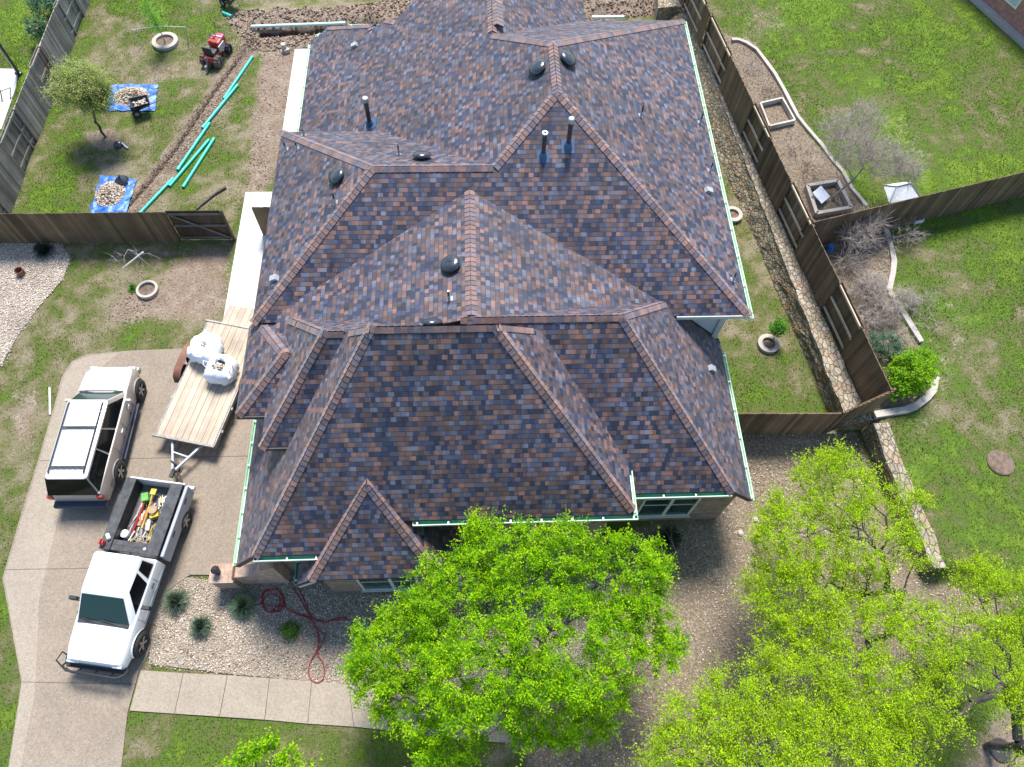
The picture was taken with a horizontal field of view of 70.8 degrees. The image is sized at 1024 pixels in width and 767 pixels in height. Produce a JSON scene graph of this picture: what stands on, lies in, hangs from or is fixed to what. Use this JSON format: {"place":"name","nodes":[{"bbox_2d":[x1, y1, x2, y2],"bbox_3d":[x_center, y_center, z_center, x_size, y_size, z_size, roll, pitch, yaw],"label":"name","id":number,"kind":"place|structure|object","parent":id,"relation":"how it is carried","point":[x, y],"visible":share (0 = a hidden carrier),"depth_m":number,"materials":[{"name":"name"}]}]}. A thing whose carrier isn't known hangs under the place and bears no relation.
{"place":"outdoors","nodes":[
{"label":"outdoors","id":0,"kind":"place"},
{"bbox_2d":[0,69,18,129],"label":"neighbour patio","id":1,"kind":"structure","parent":0,"point":[7,80],"depth_m":33.45,"materials":[{"name":"concrete"}]},
{"bbox_2d":[2,349,256,766],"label":"driveway","id":2,"kind":"structure","parent":0,"point":[83,723],"depth_m":23.68,"materials":[{"name":"concrete"}]},
{"bbox_2d":[4,352,119,766],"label":"driveway border","id":3,"kind":"object","parent":2,"relation":"on","point":[32,546],"visible":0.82,"depth_m":23.52,"materials":[{"name":"concrete"}]},
{"bbox_2d":[45,367,146,508],"bbox_3d":[-14.350,1.585,24.730,2.240,1.869,5.320,0,62,-2],"label":"parked suv","id":4,"kind":"object","parent":2,"relation":"on","point":[86,468],"visible":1,"depth_m":23.98,"materials":[{"name":"beige paint"}]},
{"bbox_2d":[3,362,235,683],"bbox_3d":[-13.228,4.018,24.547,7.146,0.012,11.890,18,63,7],"label":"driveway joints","id":5,"kind":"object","parent":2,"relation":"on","point":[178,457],"visible":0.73,"depth_m":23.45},
{"bbox_2d":[56,476,195,678],"bbox_3d":[-12.053,5.868,22.560,2.500,1.870,6.150,7,62,2],"label":"pickup truck","id":6,"kind":"object","parent":2,"relation":"on","point":[119,590],"visible":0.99,"depth_m":21.76,"materials":[{"name":"white paint"}]},
{"bbox_2d":[120,529,131,538],"bbox_3d":[-12.450,4.868,23.223,0.264,0.260,0.264,-1,62,-2],"label":"paint can","id":7,"kind":"object","parent":6,"relation":"in","point":[125,534],"visible":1,"depth_m":23.13,"materials":[{"name":"white plastic"}]},
{"bbox_2d":[131,501,145,532],"bbox_3d":[-12.186,4.285,23.548,0.066,0.168,1.258,10,63,4],"label":"pipe wrench bar","id":8,"kind":"object","parent":6,"relation":"in","point":[138,516],"visible":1,"depth_m":23.49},
{"bbox_2d":[131,528,147,540],"bbox_3d":[-12.002,4.976,23.257,0.442,0.075,0.462,37,67,16],"label":"steel clamp","id":9,"kind":"object","parent":6,"relation":"in","point":[140,535],"visible":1,"depth_m":23.26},
{"bbox_2d":[137,510,148,525],"bbox_3d":[-12.087,4.406,23.589,0.300,0.050,0.500,-3,63,-3],"label":"cardboard sheet","id":10,"kind":"object","parent":6,"relation":"in","point":[139,521],"visible":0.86,"depth_m":23.54,"materials":[{"name":"beige cardboard"}]},
{"bbox_2d":[124,495,162,542],"bbox_3d":[-11.858,4.546,23.482,1.105,0.117,2.083,12,63,4],"label":"scrap","id":11,"kind":"object","parent":6,"relation":"in","point":[160,500],"visible":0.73,"depth_m":23.50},
{"bbox_2d":[141,492,150,502],"bbox_3d":[-12.102,3.777,23.805,0.220,0.220,0.280,-13,64,-9],"label":"green container","id":12,"kind":"object","parent":6,"relation":"in","point":[146,496],"visible":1,"depth_m":23.73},
{"bbox_2d":[142,488,156,527],"bbox_3d":[-11.917,4.090,23.589,0.180,0.179,1.302,7,62,2],"label":"shovel","id":13,"kind":"object","parent":6,"relation":"in","point":[153,492],"visible":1,"depth_m":23.72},
{"bbox_2d":[148,505,159,513],"bbox_3d":[-11.725,4.172,23.587,0.296,0.300,0.296,-1,62,-2],"label":"bucket","id":14,"kind":"object","parent":6,"relation":"in","point":[153,509],"visible":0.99,"depth_m":23.46,"materials":[{"name":"beige plastic"}]},
{"bbox_2d":[152,305,253,482],"bbox_3d":[-10.941,0.183,26.124,2.760,0.877,7.061,11,63,4],"label":"flatbed trailer","id":15,"kind":"object","parent":2,"relation":"on","point":[199,408],"visible":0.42,"depth_m":25.72,"materials":[{"name":"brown wood"}]},
{"bbox_2d":[187,329,223,365],"bbox_3d":[-11.183,-1.287,26.198,1.209,0.794,1.240,8,62,2],"label":"bulk bag","id":16,"kind":"object","parent":15,"relation":"on","point":[205,346],"visible":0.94,"depth_m":26.02,"materials":[{"name":"fabric"}]},
{"bbox_2d":[203,354,238,385],"bbox_3d":[-10.443,-0.538,25.837,1.132,0.780,1.172,8,62,2],"label":"bulk bag","id":17,"kind":"object","parent":15,"relation":"on","point":[227,365],"visible":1,"depth_m":25.64,"materials":[{"name":"fabric"}]},
{"bbox_2d":[130,670,537,744],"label":"path","id":18,"kind":"structure","parent":0,"point":[286,700],"depth_m":21.79,"materials":[{"name":"concrete"}]},
{"bbox_2d":[0,0,1023,766],"bbox_3d":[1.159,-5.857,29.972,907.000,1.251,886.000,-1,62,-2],"label":"ground","id":19,"kind":"structure","parent":0,"point":[70,310],"depth_m":28.45,"materials":[{"name":"plant"}]},
{"bbox_2d":[0,44,21,75],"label":"patio post","id":20,"kind":"object","parent":19,"relation":"on","point":[17,72],"visible":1,"depth_m":33.23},
{"bbox_2d":[0,243,72,366],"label":"gravel bed","id":21,"kind":"object","parent":19,"relation":"on","point":[19,290],"visible":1,"depth_m":28.54,"materials":[{"name":"gravel"}]},
{"bbox_2d":[14,267,25,276],"bbox_3d":[-19.585,-4.438,28.669,0.340,0.260,0.340,-1,62,-2],"label":"flower pot","id":22,"kind":"object","parent":21,"relation":"on","point":[17,270],"visible":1,"depth_m":28.64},
{"bbox_2d":[30,240,57,260],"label":"grass clump","id":23,"kind":"object","parent":21,"relation":"on","point":[42,249],"visible":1,"depth_m":29.04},
{"bbox_2d":[20,0,54,39],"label":"rose bush","id":24,"kind":"object","parent":19,"relation":"on","point":[39,27],"visible":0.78,"depth_m":34.27,"materials":[{"name":"green plant"}]},
{"bbox_2d":[0,0,89,212],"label":"wooden fence","id":25,"kind":"object","parent":19,"relation":"on","point":[23,125],"visible":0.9,"depth_m":31.86,"materials":[{"name":"grey wood"}]},
{"bbox_2d":[37,51,125,137],"bbox_3d":[-18.188,-12.163,30.847,3.171,3.852,3.256,-40,70,-20],"label":"willow tree","id":26,"kind":"object","parent":19,"relation":"on","point":[69,85],"visible":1,"depth_m":30.05,"materials":[{"name":"green plant"}]},
{"bbox_2d":[0,211,181,243],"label":"wooden fence","id":27,"kind":"object","parent":19,"relation":"on","point":[95,227],"visible":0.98,"depth_m":28.77,"materials":[{"name":"brown wood"}]},
{"bbox_2d":[165,210,235,240],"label":"fence gate","id":28,"kind":"structure","parent":27,"relation":"attached to","point":[200,224],"depth_m":28.92,"materials":[{"name":"brown wood"}]},
{"bbox_2d":[90,175,135,212],"bbox_3d":[-17.027,-8.102,30.731,1.625,0.069,2.208,-1,62,-2],"label":"tarp","id":29,"kind":"object","parent":19,"relation":"on","point":[122,205],"visible":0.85,"depth_m":30.55,"materials":[{"name":"plastic"}]},
{"bbox_2d":[94,181,125,206],"bbox_3d":[-17.130,-8.153,30.634,1.347,0.457,1.547,-1,62,-2],"label":"rubble pile","id":30,"kind":"object","parent":29,"relation":"on","point":[104,193],"visible":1,"depth_m":30.51,"materials":[{"name":"stone"}]},
{"bbox_2d":[115,174,128,185],"bbox_3d":[-16.801,-8.799,30.924,0.579,0.456,0.569,-1,62,-2],"label":"trash bag","id":31,"kind":"object","parent":29,"relation":"on","point":[121,179],"visible":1,"depth_m":30.83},
{"bbox_2d":[113,141,123,148],"bbox_3d":[-17.517,-10.624,31.965,0.446,0.264,0.434,-1,62,-2],"label":"black bundle","id":32,"kind":"object","parent":19,"relation":"on","point":[118,144],"visible":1,"depth_m":31.93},
{"bbox_2d":[105,249,158,273],"bbox_3d":[-14.861,-4.749,28.391,2.260,1.499,1.128,-1,62,-2],"label":"bare sapling","id":33,"kind":"object","parent":19,"relation":"on","point":[136,254],"visible":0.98,"depth_m":28.33,"materials":[{"name":"grey plant"}]},
{"bbox_2d":[108,84,157,110],"bbox_3d":[-17.635,-13.300,33.430,2.421,0.069,1.831,-1,62,-2],"label":"tarp","id":34,"kind":"object","parent":19,"relation":"on","point":[151,88],"visible":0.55,"depth_m":33.55,"materials":[{"name":"plastic"}]},
{"bbox_2d":[113,86,149,106],"bbox_3d":[-17.685,-13.388,33.345,1.679,0.449,1.344,-1,62,-2],"label":"rubble pile","id":35,"kind":"object","parent":34,"relation":"on","point":[126,93],"visible":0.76,"depth_m":33.24,"materials":[{"name":"stone"}]},
{"bbox_2d":[128,90,162,117],"bbox_3d":[-16.655,-12.729,32.870,1.534,0.664,0.660,-24,66,-13],"label":"wheelbarrow","id":36,"kind":"object","parent":19,"relation":"on","point":[137,103],"visible":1,"depth_m":32.66,"materials":[{"name":"black plastic"}]},
{"bbox_2d":[136,280,158,299],"bbox_3d":[-14.423,-3.699,28.519,0.840,0.220,0.831,-1,62,-2],"label":"tree ring","id":37,"kind":"object","parent":19,"relation":"on","point":[147,289],"visible":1,"depth_m":28.48,"materials":[{"name":"concrete"}]},
{"bbox_2d":[139,177,173,211],"bbox_3d":[-15.194,-7.995,30.742,0.148,0.148,2.265,24,64,10],"label":"drain pipe","id":38,"kind":"object","parent":19,"relation":"on","point":[157,194],"visible":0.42,"depth_m":30.70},
{"bbox_2d":[152,32,178,51],"bbox_3d":[-16.965,-16.724,35.253,1.240,0.220,1.227,-1,62,-2],"label":"tree ring","id":39,"kind":"object","parent":19,"relation":"on","point":[169,44],"visible":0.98,"depth_m":35.19,"materials":[{"name":"concrete"}]},
{"bbox_2d":[130,0,166,41],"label":"sapling","id":40,"kind":"object","parent":39,"relation":"in","point":[155,19],"visible":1,"depth_m":33.83,"materials":[{"name":"green plant"}]},
{"bbox_2d":[168,139,209,186],"bbox_3d":[-14.183,-9.726,31.678,0.148,0.148,2.999,21,64,9],"label":"drain pipe","id":41,"kind":"object","parent":19,"relation":"on","point":[185,167],"visible":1,"depth_m":31.60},
{"bbox_2d":[176,122,210,170],"bbox_3d":[-14.200,-10.600,32.134,0.148,0.148,2.997,15,63,6],"label":"drain pipe","id":42,"kind":"object","parent":19,"relation":"on","point":[178,168],"visible":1,"depth_m":32.05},
{"bbox_2d":[181,137,214,187],"bbox_3d":[-13.781,-9.740,31.698,0.148,0.148,3.022,14,63,5],"label":"drain pipe","id":43,"kind":"object","parent":19,"relation":"on","point":[198,163],"visible":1,"depth_m":31.61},
{"bbox_2d":[194,186,226,209],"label":"fallen branch","id":44,"kind":"object","parent":19,"relation":"on","point":[212,195],"visible":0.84,"depth_m":30.79,"materials":[{"name":"brown plant"}]},
{"bbox_2d":[199,33,232,70],"bbox_3d":[-14.280,-15.905,34.384,0.940,1.095,1.961,15,63,6],"label":"ride on trencher","id":45,"kind":"object","parent":19,"relation":"on","point":[210,55],"visible":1,"depth_m":34.26,"materials":[{"name":"red metal"}]},
{"bbox_2d":[201,84,238,128],"bbox_3d":[-13.496,-12.846,33.331,0.148,0.148,3.054,19,64,8],"label":"drain pipe","id":46,"kind":"object","parent":19,"relation":"on","point":[222,103],"visible":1,"depth_m":33.27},
{"bbox_2d":[219,0,240,10],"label":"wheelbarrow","id":47,"kind":"object","parent":19,"relation":"on","point":[222,3],"visible":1,"depth_m":36.39,"materials":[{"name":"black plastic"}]},
{"bbox_2d":[223,56,253,98],"bbox_3d":[-13.010,-14.565,34.244,0.148,0.148,3.039,15,63,6],"label":"drain pipe","id":48,"kind":"object","parent":19,"relation":"on","point":[239,75],"visible":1,"depth_m":34.21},
{"bbox_2d":[208,562,290,588],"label":"brick wing wall","id":49,"kind":"structure","parent":19,"relation":"on","point":[230,576],"depth_m":22.55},
{"bbox_2d":[210,565,220,574],"bbox_3d":[-9.188,5.805,22.343,0.259,0.420,0.259,19,63,8],"label":"pillar lantern","id":50,"kind":"object","parent":49,"relation":"on","point":[215,569],"visible":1,"depth_m":22.22,"materials":[{"name":"black metal"}]},
{"bbox_2d":[251,207,269,234],"bbox_3d":[-9.319,-6.621,29.275,2.045,1.764,0.099,-2,62,-3],"label":"wooden fence","id":51,"kind":"object","parent":19,"relation":"on","point":[261,214],"visible":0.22,"depth_m":28.93,"materials":[{"name":"brown wood"}]},
{"bbox_2d":[224,49,307,400],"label":"side walk","id":52,"kind":"structure","parent":19,"relation":"on","point":[244,280],"depth_m":29.87,"materials":[{"name":"concrete"}]},
{"bbox_2d":[215,726,322,766],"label":"green shrub","id":53,"kind":"object","parent":19,"relation":"on","point":[270,742],"visible":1,"depth_m":19.95,"materials":[{"name":"green plant"}]},
{"bbox_2d":[281,42,289,53],"bbox_3d":[-11.102,-16.362,35.084,0.397,0.400,0.442,-27,66,-15],"label":"pipe fitting","id":54,"kind":"object","parent":19,"relation":"on","point":[285,50],"visible":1,"depth_m":35.03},
{"bbox_2d":[107,0,654,323],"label":"loose soil","id":55,"kind":"structure","parent":19,"relation":"on","point":[369,8],"depth_m":35.23,"materials":[{"name":"soil"}]},
{"bbox_2d":[251,21,345,27],"bbox_3d":[-10.663,-17.908,35.951,4.642,0.171,0.171,-4,63,-4],"label":"drain pipe","id":56,"kind":"object","parent":55,"relation":"on","point":[298,24],"visible":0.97,"depth_m":35.90,"materials":[{"name":"plastic"}]},
{"bbox_2d":[147,557,620,705],"bbox_3d":[-3.819,7.761,22.942,15.076,0.058,4.869,-1,62,-2],"label":"gravel bed","id":57,"kind":"object","parent":19,"relation":"on","point":[329,593],"visible":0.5,"depth_m":22.77,"materials":[{"name":"gravel"}]},
{"bbox_2d":[159,585,194,619],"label":"grass clump","id":58,"kind":"object","parent":57,"relation":"on","point":[175,601],"visible":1,"depth_m":22.86,"materials":[{"name":"plant"}]},
{"bbox_2d":[185,612,213,642],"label":"grass clump","id":59,"kind":"object","parent":57,"relation":"on","point":[199,625],"visible":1,"depth_m":22.51,"materials":[{"name":"plant"}]},
{"bbox_2d":[224,588,260,622],"bbox_3d":[-8.552,6.921,22.707,1.261,0.895,1.240,-1,62,-2],"label":"grass clump","id":60,"kind":"object","parent":57,"relation":"on","point":[242,605],"visible":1,"depth_m":22.81,"materials":[{"name":"plant"}]},
{"bbox_2d":[277,619,304,641],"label":"shrub","id":61,"kind":"object","parent":57,"relation":"on","point":[289,630],"visible":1,"depth_m":22.49,"materials":[{"name":"green plant"}]},
{"bbox_2d":[260,586,347,682],"bbox_3d":[-6.413,7.543,22.896,1.898,0.074,3.478,-37,69,-19],"label":"garden hose","id":62,"kind":"object","parent":57,"relation":"on","point":[310,618],"visible":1,"depth_m":22.97,"materials":[{"name":"rubber"}]},
{"bbox_2d":[334,504,694,766],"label":"elm tree","id":63,"kind":"object","parent":57,"relation":"on","point":[433,657],"visible":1,"depth_m":18.45,"materials":[{"name":"green plant"}]},
{"bbox_2d":[233,0,754,591],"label":"brick house","id":64,"kind":"structure","parent":19,"relation":"on","point":[501,264],"depth_m":22.18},
{"bbox_2d":[356,578,419,591],"bbox_3d":[-3.823,6.237,22.428,1.970,1.720,0.120,-1,62,-2],"label":"window","id":65,"kind":"structure","parent":64,"relation":"in","point":[368,585],"depth_m":22.61,"materials":[{"name":"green glass"}]},
{"bbox_2d":[637,498,701,518],"bbox_3d":[5.042,4.043,23.423,1.950,1.870,0.120,-1,62,-2],"label":"window","id":66,"kind":"structure","parent":64,"relation":"in","point":[652,508],"depth_m":23.52,"materials":[{"name":"green glass"}]},
{"bbox_2d":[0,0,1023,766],"bbox_3d":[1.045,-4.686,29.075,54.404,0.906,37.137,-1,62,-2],"label":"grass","id":67,"kind":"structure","parent":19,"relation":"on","point":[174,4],"depth_m":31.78,"materials":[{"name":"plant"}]},
{"bbox_2d":[592,15,623,19],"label":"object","id":68,"kind":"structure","parent":19,"relation":"on","point":[607,16],"depth_m":36.60,"materials":[{"name":"white wood"}]},
{"bbox_2d":[651,523,686,556],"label":"grass clump","id":69,"kind":"object","parent":19,"relation":"on","point":[675,538],"visible":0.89,"depth_m":24.23,"materials":[{"name":"plant"}]},
{"bbox_2d":[655,0,683,19],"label":"stone abutment","id":70,"kind":"object","parent":19,"relation":"on","point":[664,9],"visible":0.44,"depth_m":36.49,"materials":[{"name":"stone"}]},
{"bbox_2d":[666,517,739,578],"bbox_3d":[6.233,5.438,23.802,2.569,1.409,2.436,-1,62,-2],"label":"bare shrub","id":71,"kind":"object","parent":19,"relation":"on","point":[698,547],"visible":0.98,"depth_m":23.89,"materials":[{"name":"plant"}]},
{"bbox_2d":[729,206,742,223],"bbox_3d":[9.528,-7.281,31.124,0.840,0.220,0.831,-1,62,-2],"label":"tree ring","id":72,"kind":"object","parent":19,"relation":"on","point":[736,213],"visible":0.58,"depth_m":31.09,"materials":[{"name":"concrete"}]},
{"bbox_2d":[739,57,765,73],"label":"bare shrub","id":73,"kind":"object","parent":19,"relation":"on","point":[748,64],"visible":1,"depth_m":34.16,"materials":[{"name":"plant"}]},
{"bbox_2d":[615,613,897,766],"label":"elm tree","id":74,"kind":"object","parent":19,"relation":"on","point":[730,753],"visible":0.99,"depth_m":17.63,"materials":[{"name":"green plant"}]},
{"bbox_2d":[654,1,872,429],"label":"stone retaining wall","id":75,"kind":"structure","parent":19,"relation":"on","point":[793,289],"depth_m":29.58,"materials":[{"name":"stone"}]},
{"bbox_2d":[679,0,892,401],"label":"wooden fence","id":76,"kind":"object","parent":75,"relation":"on","point":[833,300],"visible":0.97,"depth_m":29.01,"materials":[{"name":"brown wood"}]},
{"bbox_2d":[757,334,779,353],"bbox_3d":[10.004,-1.535,28.134,0.840,0.220,0.832,-1,62,-2],"label":"tree ring","id":77,"kind":"object","parent":19,"relation":"on","point":[767,344],"visible":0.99,"depth_m":28.08,"materials":[{"name":"concrete"}]},
{"bbox_2d":[518,29,1022,766],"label":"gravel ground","id":78,"kind":"structure","parent":19,"relation":"on","point":[758,521],"depth_m":23.96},
{"bbox_2d":[758,97,795,129],"bbox_3d":[12.011,-12.325,32.861,1.369,0.250,1.644,-11,63,-7],"label":"raised bed","id":79,"kind":"object","parent":19,"relation":"on","point":[782,101],"visible":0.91,"depth_m":32.82,"materials":[{"name":"wood"}]},
{"bbox_2d":[765,317,788,339],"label":"shrub","id":80,"kind":"object","parent":19,"relation":"on","point":[779,325],"visible":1,"depth_m":27.52,"materials":[{"name":"green plant"}]},
{"bbox_2d":[737,412,841,434],"bbox_3d":[9.165,1.419,25.596,4.436,1.835,0.099,0,62,-2],"label":"wooden fence","id":81,"kind":"object","parent":19,"relation":"on","point":[777,423],"visible":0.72,"depth_m":25.48,"materials":[{"name":"brown wood"}]},
{"bbox_2d":[731,37,867,206],"bbox_3d":[13.227,-12.309,32.999,0.902,0.217,11.362,-19,65,-11],"label":"stone edging","id":82,"kind":"object","parent":19,"relation":"on","point":[773,72],"visible":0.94,"depth_m":33.06,"materials":[{"name":"concrete"}]},
{"bbox_2d":[787,140,812,156],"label":"bare shrub","id":83,"kind":"object","parent":19,"relation":"on","point":[792,149],"visible":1,"depth_m":31.74,"materials":[{"name":"plant"}]},
{"bbox_2d":[798,158,823,179],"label":"bare shrub","id":84,"kind":"object","parent":19,"relation":"on","point":[806,165],"visible":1,"depth_m":31.22,"materials":[{"name":"brown plant"}]},
{"bbox_2d":[804,179,852,217],"bbox_3d":[13.352,-7.872,30.574,1.802,0.250,1.650,-11,63,-7],"label":"square planter","id":85,"kind":"object","parent":19,"relation":"on","point":[846,208],"visible":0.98,"depth_m":30.45,"materials":[{"name":"concrete"}]},
{"bbox_2d":[813,186,829,203],"bbox_3d":[13.053,-7.972,30.396,0.600,0.219,0.582,-38,70,-19],"label":"acrylic sheet","id":86,"kind":"object","parent":85,"relation":"in","point":[821,194],"visible":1,"depth_m":30.38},
{"bbox_2d":[826,243,834,252],"bbox_3d":[12.966,-5.524,29.317,0.300,0.280,0.292,-1,62,-2],"label":"bucket","id":87,"kind":"object","parent":19,"relation":"on","point":[830,247],"visible":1,"depth_m":29.22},
{"bbox_2d":[721,437,949,668],"bbox_3d":[9.264,5.493,21.495,5.883,5.554,7.219,29,65,13],"label":"elm tree","id":88,"kind":"object","parent":19,"relation":"on","point":[855,508],"visible":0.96,"depth_m":20.16,"materials":[{"name":"green plant"}]},
{"bbox_2d":[822,388,895,433],"bbox_3d":[12.220,1.005,25.456,1.708,2.631,0.099,-17,64,-10],"label":"wooden fence","id":89,"kind":"object","parent":19,"relation":"on","point":[868,406],"visible":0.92,"depth_m":25.18,"materials":[{"name":"brown wood"}]},
{"bbox_2d":[830,199,899,279],"bbox_3d":[13.727,-5.827,28.712,2.598,2.522,3.707,29,65,13],"label":"bare shrub","id":90,"kind":"object","parent":19,"relation":"on","point":[862,226],"visible":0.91,"depth_m":28.54,"materials":[{"name":"plant"}]},
{"bbox_2d":[810,91,929,200],"bbox_3d":[14.556,-9.662,29.763,5.147,3.618,4.518,-1,62,-2],"label":"bare tree","id":91,"kind":"object","parent":19,"relation":"on","point":[866,142],"visible":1,"depth_m":29.22,"materials":[{"name":"plant"}]},
{"bbox_2d":[843,267,927,334],"bbox_3d":[14.306,-3.277,27.836,3.810,1.578,3.358,-1,62,-2],"label":"bare shrub","id":92,"kind":"object","parent":19,"relation":"on","point":[873,278],"visible":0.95,"depth_m":27.76,"materials":[{"name":"plant"}]},
{"bbox_2d":[867,328,911,361],"bbox_3d":[14.011,-1.420,26.762,2.059,1.370,1.598,-1,62,-2],"label":"teal bush","id":93,"kind":"object","parent":19,"relation":"on","point":[896,346],"visible":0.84,"depth_m":26.60,"materials":[{"name":"green plant"}]},
{"bbox_2d":[883,228,896,291],"bbox_3d":[15.364,-5.092,29.291,0.503,0.216,3.449,10,63,4],"label":"stone edging","id":94,"kind":"object","parent":19,"relation":"on","point":[893,260],"visible":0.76,"depth_m":29.12,"materials":[{"name":"concrete"}]},
{"bbox_2d":[883,181,919,202],"bbox_3d":[16.719,-8.354,30.816,1.533,0.449,1.028,-10,63,-7],"label":"cold frame","id":95,"kind":"object","parent":19,"relation":"on","point":[896,192],"visible":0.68,"depth_m":30.74,"materials":[{"name":"plastic"}]},
{"bbox_2d":[874,218,930,257],"bbox_3d":[15.745,-6.019,29.202,2.678,1.500,1.662,-22,65,-13],"label":"bare shrub","id":96,"kind":"object","parent":19,"relation":"on","point":[893,237],"visible":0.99,"depth_m":29.20,"materials":[{"name":"plant"}]},
{"bbox_2d":[860,422,945,573],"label":"stone retaining wall","id":97,"kind":"structure","parent":19,"relation":"on","point":[879,437],"depth_m":25.02,"materials":[{"name":"stone"}]},
{"bbox_2d":[871,376,939,419],"bbox_3d":[14.497,0.652,26.236,3.209,0.259,0.762,-28,67,-15],"label":"stone edging","id":98,"kind":"object","parent":19,"relation":"on","point":[912,407],"visible":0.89,"depth_m":25.99,"materials":[{"name":"concrete"}]},
{"bbox_2d":[887,292,923,342],"bbox_3d":[15.284,-2.587,27.979,0.276,0.216,2.392,-13,64,-9],"label":"stone edging","id":99,"kind":"object","parent":19,"relation":"on","point":[908,323],"visible":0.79,"depth_m":27.76,"materials":[{"name":"concrete"}]},
{"bbox_2d":[789,544,1023,766],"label":"elm tree","id":100,"kind":"object","parent":19,"relation":"on","point":[942,666],"visible":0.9,"depth_m":18.71,"materials":[{"name":"green plant"}]},
{"bbox_2d":[794,172,1023,250],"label":"wooden fence","id":101,"kind":"object","parent":19,"relation":"on","point":[962,198],"visible":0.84,"depth_m":29.31,"materials":[{"name":"brown wood"}]},
{"bbox_2d":[883,343,942,402],"bbox_3d":[14.367,-0.465,25.907,2.568,1.929,2.254,-1,62,-2],"label":"green bush","id":102,"kind":"object","parent":19,"relation":"on","point":[914,361],"visible":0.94,"depth_m":25.59,"materials":[{"name":"green plant"}]},
{"bbox_2d":[891,286,952,344],"bbox_3d":[15.845,-2.415,27.629,2.002,1.379,3.713,39,68,17],"label":"bare shrub","id":103,"kind":"object","parent":19,"relation":"on","point":[926,315],"visible":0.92,"depth_m":27.74,"materials":[{"name":"plant"}]},
{"bbox_2d":[969,0,1023,48],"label":"brick building","id":104,"kind":"structure","parent":19,"relation":"on","point":[1006,17],"depth_m":36.04,"materials":[{"name":"brick"}]},
{"bbox_2d":[1005,0,1021,9],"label":"window","id":105,"kind":"structure","parent":104,"relation":"in","point":[1014,3],"depth_m":35.55,"materials":[{"name":"teal glass"}]},
{"bbox_2d":[986,450,1014,475],"bbox_3d":[17.117,2.784,25.246,0.940,0.120,0.930,-1,62,-2],"label":"stepping stone disc","id":106,"kind":"object","parent":19,"relation":"on","point":[999,462],"visible":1,"depth_m":25.18,"materials":[{"name":"stone"}]},
{"bbox_2d":[990,737,1012,762],"bbox_3d":[14.745,11.059,21.727,0.680,0.060,0.680,-1,62,-2],"label":"stepping disc","id":107,"kind":"object","parent":19,"relation":"on","point":[1001,755],"visible":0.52,"depth_m":21.65,"materials":[{"name":"stone"}]},
{"bbox_2d":[1007,181,1023,199],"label":"wooden fence","id":108,"kind":"object","parent":19,"relation":"on","point":[1018,192],"visible":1,"depth_m":30.67,"materials":[{"name":"brown wood"}]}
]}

